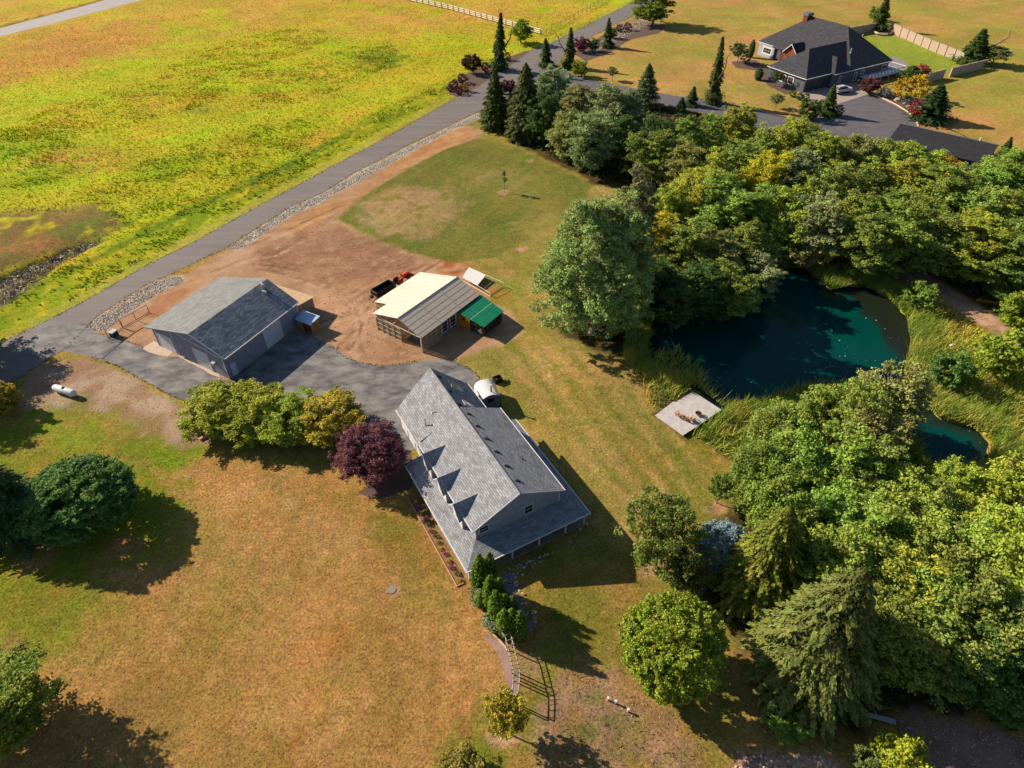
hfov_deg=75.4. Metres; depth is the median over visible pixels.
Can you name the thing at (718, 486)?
broadleaf tree
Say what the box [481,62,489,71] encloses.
shrub
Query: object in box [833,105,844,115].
shrub
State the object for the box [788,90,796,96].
shrub
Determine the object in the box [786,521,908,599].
broadleaf tree
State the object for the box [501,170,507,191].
broadleaf tree
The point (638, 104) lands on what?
broadleaf tree
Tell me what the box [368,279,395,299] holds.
dump trailer
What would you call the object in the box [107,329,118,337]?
gate motor
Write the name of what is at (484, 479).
house
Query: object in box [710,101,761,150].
broadleaf tree
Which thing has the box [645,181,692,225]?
broadleaf tree
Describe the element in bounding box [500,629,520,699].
pergola
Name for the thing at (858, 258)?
broadleaf tree
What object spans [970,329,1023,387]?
shrub
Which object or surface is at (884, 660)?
broadleaf tree
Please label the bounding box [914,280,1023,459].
marsh grass
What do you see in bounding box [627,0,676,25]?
broadleaf tree
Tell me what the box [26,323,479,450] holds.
driveway
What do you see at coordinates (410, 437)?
garage door
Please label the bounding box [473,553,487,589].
columnar conifer
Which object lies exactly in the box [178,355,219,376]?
pavement
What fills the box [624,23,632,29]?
shrub
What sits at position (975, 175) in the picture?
broadleaf tree
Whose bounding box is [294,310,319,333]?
shed
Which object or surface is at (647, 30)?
mulch bed
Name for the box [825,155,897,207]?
broadleaf tree
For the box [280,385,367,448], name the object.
broadleaf tree
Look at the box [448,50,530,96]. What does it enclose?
mulch bed
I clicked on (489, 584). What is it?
columnar conifer
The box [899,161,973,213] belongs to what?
broadleaf tree
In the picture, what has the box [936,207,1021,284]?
broadleaf tree
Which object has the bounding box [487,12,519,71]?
conifer tree
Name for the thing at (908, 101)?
shrub
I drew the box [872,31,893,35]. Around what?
planter wall
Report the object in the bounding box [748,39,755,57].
shrub
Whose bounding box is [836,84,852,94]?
parked car
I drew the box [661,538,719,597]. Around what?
broadleaf tree
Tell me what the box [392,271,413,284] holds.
tractor
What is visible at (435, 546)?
bed edging
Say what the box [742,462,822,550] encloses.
broadleaf tree
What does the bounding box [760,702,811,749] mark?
shrub
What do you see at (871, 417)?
broadleaf tree
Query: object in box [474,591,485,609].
columnar conifer
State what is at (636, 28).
bed rocks
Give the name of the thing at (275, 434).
broadleaf tree
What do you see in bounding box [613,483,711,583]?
broadleaf tree
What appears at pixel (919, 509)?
broadleaf tree
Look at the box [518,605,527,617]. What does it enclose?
paving stone
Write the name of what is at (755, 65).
mulch bed
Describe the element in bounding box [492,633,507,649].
timber edge
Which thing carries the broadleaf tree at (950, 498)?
on the ground at (446, 204)
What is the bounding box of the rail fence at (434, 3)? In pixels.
[410,0,540,34]
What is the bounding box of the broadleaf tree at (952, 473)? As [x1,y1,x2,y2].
[923,454,982,499]
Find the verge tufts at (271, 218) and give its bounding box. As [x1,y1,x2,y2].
[1,6,639,399]
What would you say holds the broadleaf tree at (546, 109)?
on the ground at (446, 204)
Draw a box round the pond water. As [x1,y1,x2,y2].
[643,267,989,468]
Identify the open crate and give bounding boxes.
[492,374,503,384]
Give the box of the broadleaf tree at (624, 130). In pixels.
[593,114,642,170]
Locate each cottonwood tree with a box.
[527,188,659,339]
[601,163,661,300]
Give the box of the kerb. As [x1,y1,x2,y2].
[873,94,918,125]
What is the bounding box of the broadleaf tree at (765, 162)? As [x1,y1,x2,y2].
[736,148,795,198]
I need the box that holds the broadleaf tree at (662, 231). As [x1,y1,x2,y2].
[634,210,688,270]
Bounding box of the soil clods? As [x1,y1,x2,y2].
[254,224,697,767]
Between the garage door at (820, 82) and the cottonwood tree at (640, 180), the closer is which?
the cottonwood tree at (640, 180)
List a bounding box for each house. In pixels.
[395,367,590,580]
[757,11,906,91]
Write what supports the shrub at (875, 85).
on the pavement at (819, 94)
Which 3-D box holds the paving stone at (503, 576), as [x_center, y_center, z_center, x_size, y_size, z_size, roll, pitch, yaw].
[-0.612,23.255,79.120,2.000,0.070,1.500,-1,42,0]
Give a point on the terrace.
(896, 59)
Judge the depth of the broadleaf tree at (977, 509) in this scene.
72.64 m
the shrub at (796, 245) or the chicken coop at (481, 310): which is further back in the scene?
the shrub at (796, 245)
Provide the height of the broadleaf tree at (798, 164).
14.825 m
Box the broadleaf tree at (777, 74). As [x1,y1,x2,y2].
[770,69,784,85]
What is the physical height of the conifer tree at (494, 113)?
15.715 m
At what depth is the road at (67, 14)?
289.05 m
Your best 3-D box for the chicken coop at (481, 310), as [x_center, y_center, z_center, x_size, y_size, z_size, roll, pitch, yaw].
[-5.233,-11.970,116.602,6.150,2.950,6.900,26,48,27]
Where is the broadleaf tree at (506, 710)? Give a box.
[481,684,531,740]
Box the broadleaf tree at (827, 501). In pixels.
[798,474,892,550]
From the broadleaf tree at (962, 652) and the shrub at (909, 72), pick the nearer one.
the broadleaf tree at (962, 652)
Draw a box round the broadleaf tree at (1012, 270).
[964,216,1023,298]
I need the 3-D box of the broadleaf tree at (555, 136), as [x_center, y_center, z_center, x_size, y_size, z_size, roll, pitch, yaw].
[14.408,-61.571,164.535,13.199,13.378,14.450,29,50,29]
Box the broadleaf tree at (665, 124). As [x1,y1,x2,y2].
[640,110,685,151]
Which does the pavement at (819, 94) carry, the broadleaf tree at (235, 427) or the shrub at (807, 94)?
the shrub at (807, 94)
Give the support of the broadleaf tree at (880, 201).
on the ground at (446, 204)
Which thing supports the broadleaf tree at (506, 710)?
on the ground at (446, 204)
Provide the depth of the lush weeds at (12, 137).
185.38 m
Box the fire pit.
[695,410,701,415]
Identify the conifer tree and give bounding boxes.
[0,463,64,561]
[478,71,511,132]
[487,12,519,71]
[504,62,544,145]
[536,38,556,67]
[554,27,577,69]
[600,18,616,48]
[632,63,663,109]
[672,97,688,115]
[685,86,699,108]
[693,517,746,575]
[701,36,734,105]
[701,505,807,636]
[736,566,882,751]
[817,84,838,117]
[868,0,890,31]
[899,84,958,128]
[948,28,1011,66]
[996,137,1012,154]
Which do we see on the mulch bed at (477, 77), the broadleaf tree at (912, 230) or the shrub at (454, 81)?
the shrub at (454, 81)
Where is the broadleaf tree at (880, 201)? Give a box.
[863,187,915,242]
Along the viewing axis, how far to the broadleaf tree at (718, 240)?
116.94 m
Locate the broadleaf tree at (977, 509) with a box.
[947,488,1012,537]
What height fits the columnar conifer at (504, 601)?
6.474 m
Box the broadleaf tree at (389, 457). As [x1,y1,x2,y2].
[327,418,407,489]
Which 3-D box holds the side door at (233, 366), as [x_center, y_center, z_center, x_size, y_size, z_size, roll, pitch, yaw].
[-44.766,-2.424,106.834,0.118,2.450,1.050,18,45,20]
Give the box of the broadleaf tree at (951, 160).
[928,155,966,178]
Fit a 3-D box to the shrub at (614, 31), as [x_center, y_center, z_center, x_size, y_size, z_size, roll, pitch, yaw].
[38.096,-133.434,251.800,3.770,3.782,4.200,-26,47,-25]
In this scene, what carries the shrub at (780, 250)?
on the ground at (446, 204)
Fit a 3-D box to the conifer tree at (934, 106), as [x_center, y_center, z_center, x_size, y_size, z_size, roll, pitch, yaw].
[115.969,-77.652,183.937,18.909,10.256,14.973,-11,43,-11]
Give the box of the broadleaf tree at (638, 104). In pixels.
[613,88,647,132]
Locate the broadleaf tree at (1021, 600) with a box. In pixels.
[974,588,1023,681]
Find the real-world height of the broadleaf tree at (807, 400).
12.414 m
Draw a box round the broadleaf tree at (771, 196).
[726,181,782,244]
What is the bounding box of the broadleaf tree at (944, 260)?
[897,210,985,275]
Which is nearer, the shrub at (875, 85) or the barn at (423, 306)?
the barn at (423, 306)
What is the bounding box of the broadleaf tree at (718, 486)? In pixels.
[707,471,734,502]
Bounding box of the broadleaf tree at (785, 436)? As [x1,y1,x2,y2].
[754,418,830,503]
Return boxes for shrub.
[0,380,23,416]
[438,734,484,767]
[445,84,452,91]
[447,79,457,88]
[453,85,462,94]
[457,73,468,83]
[460,82,468,90]
[466,582,482,609]
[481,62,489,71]
[481,613,498,634]
[501,79,515,93]
[504,52,510,59]
[571,60,587,75]
[573,36,588,51]
[586,37,599,50]
[612,27,617,37]
[615,24,623,30]
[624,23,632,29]
[741,53,750,62]
[743,241,786,273]
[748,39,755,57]
[754,68,763,80]
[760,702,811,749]
[779,223,821,253]
[783,230,837,269]
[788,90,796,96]
[795,92,803,99]
[797,98,821,118]
[802,92,809,98]
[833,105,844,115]
[848,743,884,767]
[857,77,883,92]
[867,728,936,767]
[868,6,880,18]
[880,85,891,97]
[891,74,932,99]
[898,65,923,81]
[899,278,942,308]
[901,92,913,103]
[907,99,922,115]
[914,63,931,76]
[925,348,978,388]
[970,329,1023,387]
[993,290,1023,330]
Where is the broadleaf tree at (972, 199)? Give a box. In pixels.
[921,181,1013,225]
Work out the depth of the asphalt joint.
112.89 m
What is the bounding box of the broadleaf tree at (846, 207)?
[822,188,885,260]
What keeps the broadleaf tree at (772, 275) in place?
on the ground at (446, 204)
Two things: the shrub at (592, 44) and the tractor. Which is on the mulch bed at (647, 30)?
the shrub at (592, 44)
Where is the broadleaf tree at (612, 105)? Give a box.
[581,83,634,137]
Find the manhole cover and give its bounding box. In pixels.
[387,586,395,593]
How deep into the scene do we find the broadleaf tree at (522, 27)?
244.26 m
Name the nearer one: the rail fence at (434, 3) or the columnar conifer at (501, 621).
the columnar conifer at (501, 621)
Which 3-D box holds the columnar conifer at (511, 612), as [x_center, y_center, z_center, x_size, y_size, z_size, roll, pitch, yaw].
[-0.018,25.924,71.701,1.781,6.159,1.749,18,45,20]
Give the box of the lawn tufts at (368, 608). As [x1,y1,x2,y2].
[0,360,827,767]
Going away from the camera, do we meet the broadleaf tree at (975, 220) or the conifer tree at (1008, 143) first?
the broadleaf tree at (975, 220)
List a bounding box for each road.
[0,0,139,35]
[0,0,650,382]
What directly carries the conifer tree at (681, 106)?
on the ground at (446, 204)
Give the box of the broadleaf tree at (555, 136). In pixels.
[544,106,593,161]
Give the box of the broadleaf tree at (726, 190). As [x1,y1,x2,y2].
[690,168,764,238]
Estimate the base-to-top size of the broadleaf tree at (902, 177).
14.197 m
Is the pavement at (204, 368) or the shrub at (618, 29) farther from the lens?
the shrub at (618, 29)
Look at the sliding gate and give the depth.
117.69 m
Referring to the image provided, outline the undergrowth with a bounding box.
[504,88,1023,731]
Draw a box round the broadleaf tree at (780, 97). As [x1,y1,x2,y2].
[769,93,785,107]
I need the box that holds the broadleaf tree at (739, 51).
[729,41,748,62]
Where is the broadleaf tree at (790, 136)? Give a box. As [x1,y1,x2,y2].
[769,114,824,159]
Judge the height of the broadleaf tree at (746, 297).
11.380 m
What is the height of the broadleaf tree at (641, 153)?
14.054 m
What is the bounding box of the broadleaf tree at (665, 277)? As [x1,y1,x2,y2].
[635,258,677,313]
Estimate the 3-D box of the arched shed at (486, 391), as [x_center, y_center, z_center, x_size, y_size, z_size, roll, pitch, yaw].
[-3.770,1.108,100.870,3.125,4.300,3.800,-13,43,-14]
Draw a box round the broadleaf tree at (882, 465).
[824,433,909,518]
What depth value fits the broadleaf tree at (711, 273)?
112.62 m
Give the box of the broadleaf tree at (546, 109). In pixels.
[523,88,565,144]
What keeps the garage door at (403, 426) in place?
in the house at (484, 479)
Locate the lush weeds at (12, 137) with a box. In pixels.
[0,28,452,322]
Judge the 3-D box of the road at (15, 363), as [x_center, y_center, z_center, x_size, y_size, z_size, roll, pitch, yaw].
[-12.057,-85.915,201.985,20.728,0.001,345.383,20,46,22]
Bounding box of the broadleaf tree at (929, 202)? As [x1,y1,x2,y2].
[891,184,959,243]
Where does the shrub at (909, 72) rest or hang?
on the ground at (446, 204)
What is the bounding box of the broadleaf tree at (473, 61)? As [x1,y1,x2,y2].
[461,53,482,73]
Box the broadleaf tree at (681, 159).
[654,136,708,186]
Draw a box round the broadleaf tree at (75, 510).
[10,452,140,548]
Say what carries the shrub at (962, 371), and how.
on the ground at (446, 204)
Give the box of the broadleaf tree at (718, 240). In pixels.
[687,228,746,289]
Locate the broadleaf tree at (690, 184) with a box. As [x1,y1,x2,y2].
[662,166,727,227]
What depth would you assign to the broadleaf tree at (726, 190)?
128.37 m
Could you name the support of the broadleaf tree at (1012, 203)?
on the ground at (446, 204)
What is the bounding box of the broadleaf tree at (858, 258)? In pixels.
[829,210,899,283]
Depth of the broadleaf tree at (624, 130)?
157.17 m
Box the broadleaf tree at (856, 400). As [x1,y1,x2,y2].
[820,376,893,446]
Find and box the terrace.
[876,56,907,78]
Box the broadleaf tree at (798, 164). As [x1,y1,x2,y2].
[758,146,823,204]
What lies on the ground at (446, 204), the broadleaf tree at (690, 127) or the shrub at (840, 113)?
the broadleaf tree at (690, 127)
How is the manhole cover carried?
on the ground at (446, 204)
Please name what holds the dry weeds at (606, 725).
on the ground at (446, 204)
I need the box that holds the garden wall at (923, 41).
[850,23,986,81]
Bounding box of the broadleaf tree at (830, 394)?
[801,376,864,442]
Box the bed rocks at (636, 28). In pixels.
[0,18,837,767]
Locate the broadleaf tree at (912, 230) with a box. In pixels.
[859,196,946,278]
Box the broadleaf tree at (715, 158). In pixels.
[679,146,743,203]
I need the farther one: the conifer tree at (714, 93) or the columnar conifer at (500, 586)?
the conifer tree at (714, 93)
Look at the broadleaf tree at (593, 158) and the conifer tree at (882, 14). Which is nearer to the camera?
the broadleaf tree at (593, 158)
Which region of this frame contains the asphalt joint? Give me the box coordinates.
[102,341,122,358]
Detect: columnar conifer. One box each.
[470,563,480,586]
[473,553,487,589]
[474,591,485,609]
[482,574,496,610]
[484,552,498,579]
[487,589,501,621]
[494,577,506,596]
[496,608,510,639]
[497,593,508,619]
[506,607,516,639]
[507,595,519,612]
[512,610,527,642]
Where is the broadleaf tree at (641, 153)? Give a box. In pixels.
[621,128,677,182]
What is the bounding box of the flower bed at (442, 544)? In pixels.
[409,495,465,584]
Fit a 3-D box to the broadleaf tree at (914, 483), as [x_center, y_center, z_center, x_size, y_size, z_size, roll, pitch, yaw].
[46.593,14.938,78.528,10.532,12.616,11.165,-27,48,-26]
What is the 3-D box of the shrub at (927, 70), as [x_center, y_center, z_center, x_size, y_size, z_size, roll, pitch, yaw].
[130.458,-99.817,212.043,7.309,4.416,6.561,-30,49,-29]
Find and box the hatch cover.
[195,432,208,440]
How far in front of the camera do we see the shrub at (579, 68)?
216.45 m
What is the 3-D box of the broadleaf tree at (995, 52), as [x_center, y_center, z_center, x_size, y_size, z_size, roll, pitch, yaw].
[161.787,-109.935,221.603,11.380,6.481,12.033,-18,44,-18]
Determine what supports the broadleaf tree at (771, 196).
on the ground at (446, 204)
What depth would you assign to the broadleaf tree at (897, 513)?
70.95 m
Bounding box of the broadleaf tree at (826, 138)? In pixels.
[795,130,850,193]
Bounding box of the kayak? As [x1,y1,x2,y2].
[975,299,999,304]
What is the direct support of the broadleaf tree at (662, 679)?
on the ground at (446, 204)
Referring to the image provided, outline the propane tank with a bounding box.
[52,384,76,397]
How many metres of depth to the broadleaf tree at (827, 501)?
74.13 m
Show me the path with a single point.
(504, 658)
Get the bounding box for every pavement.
[142,341,172,356]
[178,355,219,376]
[797,82,870,103]
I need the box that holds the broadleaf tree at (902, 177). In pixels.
[864,156,936,210]
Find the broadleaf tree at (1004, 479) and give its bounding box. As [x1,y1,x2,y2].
[965,449,1023,532]
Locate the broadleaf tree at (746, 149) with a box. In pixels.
[716,139,762,182]
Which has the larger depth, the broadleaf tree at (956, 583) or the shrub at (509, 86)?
the shrub at (509, 86)
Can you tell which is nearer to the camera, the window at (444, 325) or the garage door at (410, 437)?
the garage door at (410, 437)
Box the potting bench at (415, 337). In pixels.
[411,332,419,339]
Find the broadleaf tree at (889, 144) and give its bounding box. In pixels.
[854,137,910,171]
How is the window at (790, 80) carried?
in the neighbour house at (809, 52)
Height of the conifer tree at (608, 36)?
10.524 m
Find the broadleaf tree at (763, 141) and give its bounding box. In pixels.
[734,122,787,167]
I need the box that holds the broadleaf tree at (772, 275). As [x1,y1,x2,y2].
[743,249,787,304]
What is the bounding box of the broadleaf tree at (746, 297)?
[700,253,765,319]
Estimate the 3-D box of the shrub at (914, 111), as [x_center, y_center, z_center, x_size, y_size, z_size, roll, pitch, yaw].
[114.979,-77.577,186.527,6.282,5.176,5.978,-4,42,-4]
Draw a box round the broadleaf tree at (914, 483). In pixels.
[875,460,947,521]
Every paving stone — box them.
[500,573,514,583]
[505,582,517,595]
[508,594,520,604]
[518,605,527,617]
[526,620,533,630]
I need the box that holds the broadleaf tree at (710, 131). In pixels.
[690,111,728,162]
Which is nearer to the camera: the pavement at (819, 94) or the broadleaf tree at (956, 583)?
the broadleaf tree at (956, 583)
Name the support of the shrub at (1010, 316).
on the ground at (446, 204)
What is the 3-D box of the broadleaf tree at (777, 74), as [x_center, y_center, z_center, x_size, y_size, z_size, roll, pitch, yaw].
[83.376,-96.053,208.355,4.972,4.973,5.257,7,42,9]
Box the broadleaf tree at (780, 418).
[736,402,814,453]
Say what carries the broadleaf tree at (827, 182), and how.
on the ground at (446, 204)
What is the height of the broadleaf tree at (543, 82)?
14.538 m
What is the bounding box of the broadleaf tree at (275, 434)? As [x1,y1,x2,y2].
[254,384,329,447]
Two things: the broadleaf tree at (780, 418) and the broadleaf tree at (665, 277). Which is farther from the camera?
the broadleaf tree at (665, 277)
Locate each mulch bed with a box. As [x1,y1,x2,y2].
[358,443,412,499]
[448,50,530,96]
[576,22,664,60]
[731,60,796,94]
[873,88,920,124]
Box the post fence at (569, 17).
[541,0,601,35]
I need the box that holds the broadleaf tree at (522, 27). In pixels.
[508,18,533,43]
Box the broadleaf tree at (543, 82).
[535,63,574,107]
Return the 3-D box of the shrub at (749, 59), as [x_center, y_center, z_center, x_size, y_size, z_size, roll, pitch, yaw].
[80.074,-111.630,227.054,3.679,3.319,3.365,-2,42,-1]
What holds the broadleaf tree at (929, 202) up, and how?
on the ground at (446, 204)
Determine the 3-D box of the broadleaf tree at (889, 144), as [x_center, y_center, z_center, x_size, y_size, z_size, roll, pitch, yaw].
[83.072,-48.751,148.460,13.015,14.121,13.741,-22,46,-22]
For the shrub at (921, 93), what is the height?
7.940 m
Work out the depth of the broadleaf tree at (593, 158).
156.38 m
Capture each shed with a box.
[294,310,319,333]
[474,379,500,407]
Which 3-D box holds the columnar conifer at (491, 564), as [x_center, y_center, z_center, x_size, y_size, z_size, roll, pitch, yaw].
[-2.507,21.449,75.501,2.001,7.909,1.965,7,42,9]
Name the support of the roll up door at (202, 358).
in the workshop barn at (229, 328)
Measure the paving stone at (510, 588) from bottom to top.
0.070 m
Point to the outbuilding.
(970, 151)
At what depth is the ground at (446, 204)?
99.78 m
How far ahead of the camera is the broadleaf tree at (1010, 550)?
66.96 m
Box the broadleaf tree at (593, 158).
[562,108,621,171]
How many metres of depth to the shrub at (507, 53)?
232.24 m
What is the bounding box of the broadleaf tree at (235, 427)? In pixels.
[216,382,293,448]
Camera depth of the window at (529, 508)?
81.04 m
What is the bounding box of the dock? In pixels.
[651,392,720,435]
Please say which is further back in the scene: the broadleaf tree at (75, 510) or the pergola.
the broadleaf tree at (75, 510)
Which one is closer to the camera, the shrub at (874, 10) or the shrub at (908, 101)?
the shrub at (908, 101)
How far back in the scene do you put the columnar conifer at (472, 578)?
74.95 m
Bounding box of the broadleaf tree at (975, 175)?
[929,161,986,190]
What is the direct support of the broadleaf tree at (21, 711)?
on the ground at (446, 204)
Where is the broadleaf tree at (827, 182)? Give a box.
[790,159,864,216]
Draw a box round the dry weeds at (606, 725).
[561,672,846,767]
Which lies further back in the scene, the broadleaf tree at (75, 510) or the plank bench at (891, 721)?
the broadleaf tree at (75, 510)
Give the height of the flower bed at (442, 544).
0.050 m
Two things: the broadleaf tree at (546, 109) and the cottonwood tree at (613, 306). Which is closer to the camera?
the cottonwood tree at (613, 306)
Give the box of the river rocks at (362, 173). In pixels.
[89,114,477,330]
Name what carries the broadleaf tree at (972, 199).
on the ground at (446, 204)
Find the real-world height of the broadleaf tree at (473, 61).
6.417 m
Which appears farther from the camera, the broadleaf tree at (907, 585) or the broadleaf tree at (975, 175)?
the broadleaf tree at (975, 175)
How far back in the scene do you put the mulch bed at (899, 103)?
200.45 m
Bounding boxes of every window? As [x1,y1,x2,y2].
[441,319,447,333]
[449,314,455,327]
[479,524,488,533]
[524,503,532,514]
[762,45,772,55]
[787,76,793,85]
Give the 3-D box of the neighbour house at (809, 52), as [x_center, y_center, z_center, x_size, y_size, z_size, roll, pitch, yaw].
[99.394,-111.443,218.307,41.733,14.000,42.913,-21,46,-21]
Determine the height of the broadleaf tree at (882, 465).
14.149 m
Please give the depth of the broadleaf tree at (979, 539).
69.47 m
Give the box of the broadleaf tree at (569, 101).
[558,83,598,117]
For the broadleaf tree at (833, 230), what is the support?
on the ground at (446, 204)
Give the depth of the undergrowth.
124.57 m
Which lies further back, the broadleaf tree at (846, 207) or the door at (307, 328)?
the broadleaf tree at (846, 207)
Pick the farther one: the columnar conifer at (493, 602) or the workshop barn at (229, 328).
the workshop barn at (229, 328)
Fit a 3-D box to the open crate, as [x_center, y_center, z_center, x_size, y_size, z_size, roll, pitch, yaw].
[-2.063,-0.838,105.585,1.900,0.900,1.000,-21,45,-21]
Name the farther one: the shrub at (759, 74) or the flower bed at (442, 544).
the shrub at (759, 74)
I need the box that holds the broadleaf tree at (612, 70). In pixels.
[606,67,618,79]
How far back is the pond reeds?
103.17 m
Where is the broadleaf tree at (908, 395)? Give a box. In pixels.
[848,358,937,433]
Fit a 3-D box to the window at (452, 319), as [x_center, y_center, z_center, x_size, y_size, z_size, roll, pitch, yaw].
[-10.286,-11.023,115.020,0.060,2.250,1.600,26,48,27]
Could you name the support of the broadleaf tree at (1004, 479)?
on the ground at (446, 204)
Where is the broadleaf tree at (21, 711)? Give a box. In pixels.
[0,639,71,762]
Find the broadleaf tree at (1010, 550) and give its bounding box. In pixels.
[944,492,1023,597]
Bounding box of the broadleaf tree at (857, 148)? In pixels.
[823,132,887,173]
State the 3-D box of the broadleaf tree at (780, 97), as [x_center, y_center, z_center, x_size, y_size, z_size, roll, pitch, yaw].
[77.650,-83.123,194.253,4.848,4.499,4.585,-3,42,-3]
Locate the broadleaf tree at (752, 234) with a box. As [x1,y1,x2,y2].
[720,216,782,273]
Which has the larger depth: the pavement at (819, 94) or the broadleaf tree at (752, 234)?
the pavement at (819, 94)
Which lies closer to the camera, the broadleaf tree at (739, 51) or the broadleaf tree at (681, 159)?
the broadleaf tree at (681, 159)
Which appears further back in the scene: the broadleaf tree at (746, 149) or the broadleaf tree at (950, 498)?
the broadleaf tree at (746, 149)
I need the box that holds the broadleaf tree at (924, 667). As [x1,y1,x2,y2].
[866,585,973,695]
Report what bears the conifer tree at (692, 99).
on the ground at (446, 204)
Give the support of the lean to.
on the ground at (446, 204)
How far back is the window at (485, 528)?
78.81 m
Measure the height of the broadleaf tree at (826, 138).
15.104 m
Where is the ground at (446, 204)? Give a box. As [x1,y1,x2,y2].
[0,0,1023,767]
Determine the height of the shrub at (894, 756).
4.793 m
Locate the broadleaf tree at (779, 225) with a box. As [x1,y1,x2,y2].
[755,183,815,256]
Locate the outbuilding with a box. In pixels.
[888,123,999,170]
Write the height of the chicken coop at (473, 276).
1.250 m
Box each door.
[154,331,177,353]
[191,347,213,371]
[230,361,238,375]
[262,319,283,348]
[302,323,311,332]
[401,421,408,436]
[408,432,415,448]
[805,80,815,91]
[815,78,825,88]
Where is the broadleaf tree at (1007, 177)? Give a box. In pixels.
[972,167,1022,197]
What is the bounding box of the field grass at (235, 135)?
[0,0,608,292]
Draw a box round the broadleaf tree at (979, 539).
[919,506,1023,577]
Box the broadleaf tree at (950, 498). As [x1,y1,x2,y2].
[917,476,979,523]
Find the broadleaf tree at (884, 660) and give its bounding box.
[825,578,934,681]
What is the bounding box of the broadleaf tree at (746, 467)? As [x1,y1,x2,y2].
[718,437,805,514]
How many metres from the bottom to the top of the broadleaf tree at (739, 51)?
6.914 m
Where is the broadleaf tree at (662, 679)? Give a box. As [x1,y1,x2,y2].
[615,587,729,706]
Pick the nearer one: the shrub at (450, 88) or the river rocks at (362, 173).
the river rocks at (362, 173)
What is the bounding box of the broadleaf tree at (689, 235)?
[653,216,717,286]
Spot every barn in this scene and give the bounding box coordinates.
[143,277,298,379]
[372,272,478,352]
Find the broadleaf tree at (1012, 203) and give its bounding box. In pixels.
[958,189,1023,252]
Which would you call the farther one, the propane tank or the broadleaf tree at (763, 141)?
the broadleaf tree at (763, 141)
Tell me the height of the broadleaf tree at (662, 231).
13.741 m
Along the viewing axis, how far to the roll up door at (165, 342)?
111.40 m
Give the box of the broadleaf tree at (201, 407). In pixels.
[174,378,262,443]
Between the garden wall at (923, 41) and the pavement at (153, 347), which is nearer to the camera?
the pavement at (153, 347)
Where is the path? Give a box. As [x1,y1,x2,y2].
[484,634,519,694]
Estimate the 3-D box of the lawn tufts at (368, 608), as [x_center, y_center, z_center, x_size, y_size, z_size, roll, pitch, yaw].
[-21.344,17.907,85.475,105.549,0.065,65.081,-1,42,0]
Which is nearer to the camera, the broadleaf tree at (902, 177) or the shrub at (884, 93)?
the broadleaf tree at (902, 177)
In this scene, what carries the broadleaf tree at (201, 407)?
on the ground at (446, 204)
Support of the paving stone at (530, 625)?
on the ground at (446, 204)
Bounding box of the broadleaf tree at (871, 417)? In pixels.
[830,405,917,465]
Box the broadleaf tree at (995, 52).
[983,44,1016,65]
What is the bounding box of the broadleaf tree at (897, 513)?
[829,480,928,568]
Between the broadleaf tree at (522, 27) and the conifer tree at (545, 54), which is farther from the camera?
the broadleaf tree at (522, 27)
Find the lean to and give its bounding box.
[275,284,314,313]
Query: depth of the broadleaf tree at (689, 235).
117.70 m
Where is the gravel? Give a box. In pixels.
[38,259,1023,767]
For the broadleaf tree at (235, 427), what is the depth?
94.24 m
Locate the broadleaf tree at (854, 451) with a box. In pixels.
[791,418,879,495]
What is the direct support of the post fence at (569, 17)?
on the ground at (446, 204)
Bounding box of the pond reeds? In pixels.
[620,252,1023,486]
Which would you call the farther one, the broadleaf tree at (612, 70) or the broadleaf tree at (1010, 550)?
the broadleaf tree at (612, 70)
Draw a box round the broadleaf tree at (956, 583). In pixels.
[899,554,989,658]
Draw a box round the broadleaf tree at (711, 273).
[675,258,735,321]
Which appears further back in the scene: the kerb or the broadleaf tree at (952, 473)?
the kerb
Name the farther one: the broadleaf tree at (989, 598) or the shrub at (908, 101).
the shrub at (908, 101)
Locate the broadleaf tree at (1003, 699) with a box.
[940,606,1023,732]
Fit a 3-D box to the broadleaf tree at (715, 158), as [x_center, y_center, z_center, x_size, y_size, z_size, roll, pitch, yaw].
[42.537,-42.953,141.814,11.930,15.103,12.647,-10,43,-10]
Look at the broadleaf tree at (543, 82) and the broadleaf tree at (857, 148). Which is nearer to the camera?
the broadleaf tree at (857, 148)
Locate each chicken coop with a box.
[458,294,502,335]
[462,267,503,296]
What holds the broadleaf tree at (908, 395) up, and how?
on the ground at (446, 204)
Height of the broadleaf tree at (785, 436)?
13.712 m
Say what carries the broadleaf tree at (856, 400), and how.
on the ground at (446, 204)
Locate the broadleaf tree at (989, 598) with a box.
[927,551,1023,681]
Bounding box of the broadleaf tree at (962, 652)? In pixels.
[897,612,1015,713]
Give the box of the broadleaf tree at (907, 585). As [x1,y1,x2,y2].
[814,539,951,613]
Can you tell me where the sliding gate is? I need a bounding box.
[104,305,149,338]
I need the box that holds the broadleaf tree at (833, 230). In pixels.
[779,189,850,257]
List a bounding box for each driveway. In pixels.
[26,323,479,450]
[512,67,916,154]
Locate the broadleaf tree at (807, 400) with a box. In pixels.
[768,384,834,442]
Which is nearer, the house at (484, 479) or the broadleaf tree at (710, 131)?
the house at (484, 479)
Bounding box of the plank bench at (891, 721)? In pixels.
[863,712,895,724]
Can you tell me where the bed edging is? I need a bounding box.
[408,498,463,586]
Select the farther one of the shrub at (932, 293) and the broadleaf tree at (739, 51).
the broadleaf tree at (739, 51)
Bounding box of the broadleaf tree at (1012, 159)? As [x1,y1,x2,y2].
[979,146,1023,212]
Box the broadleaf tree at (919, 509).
[883,485,984,577]
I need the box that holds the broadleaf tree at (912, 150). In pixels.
[880,139,948,180]
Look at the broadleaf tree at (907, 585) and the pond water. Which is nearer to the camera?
the broadleaf tree at (907, 585)
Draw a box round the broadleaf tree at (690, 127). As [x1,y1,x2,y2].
[668,115,706,172]

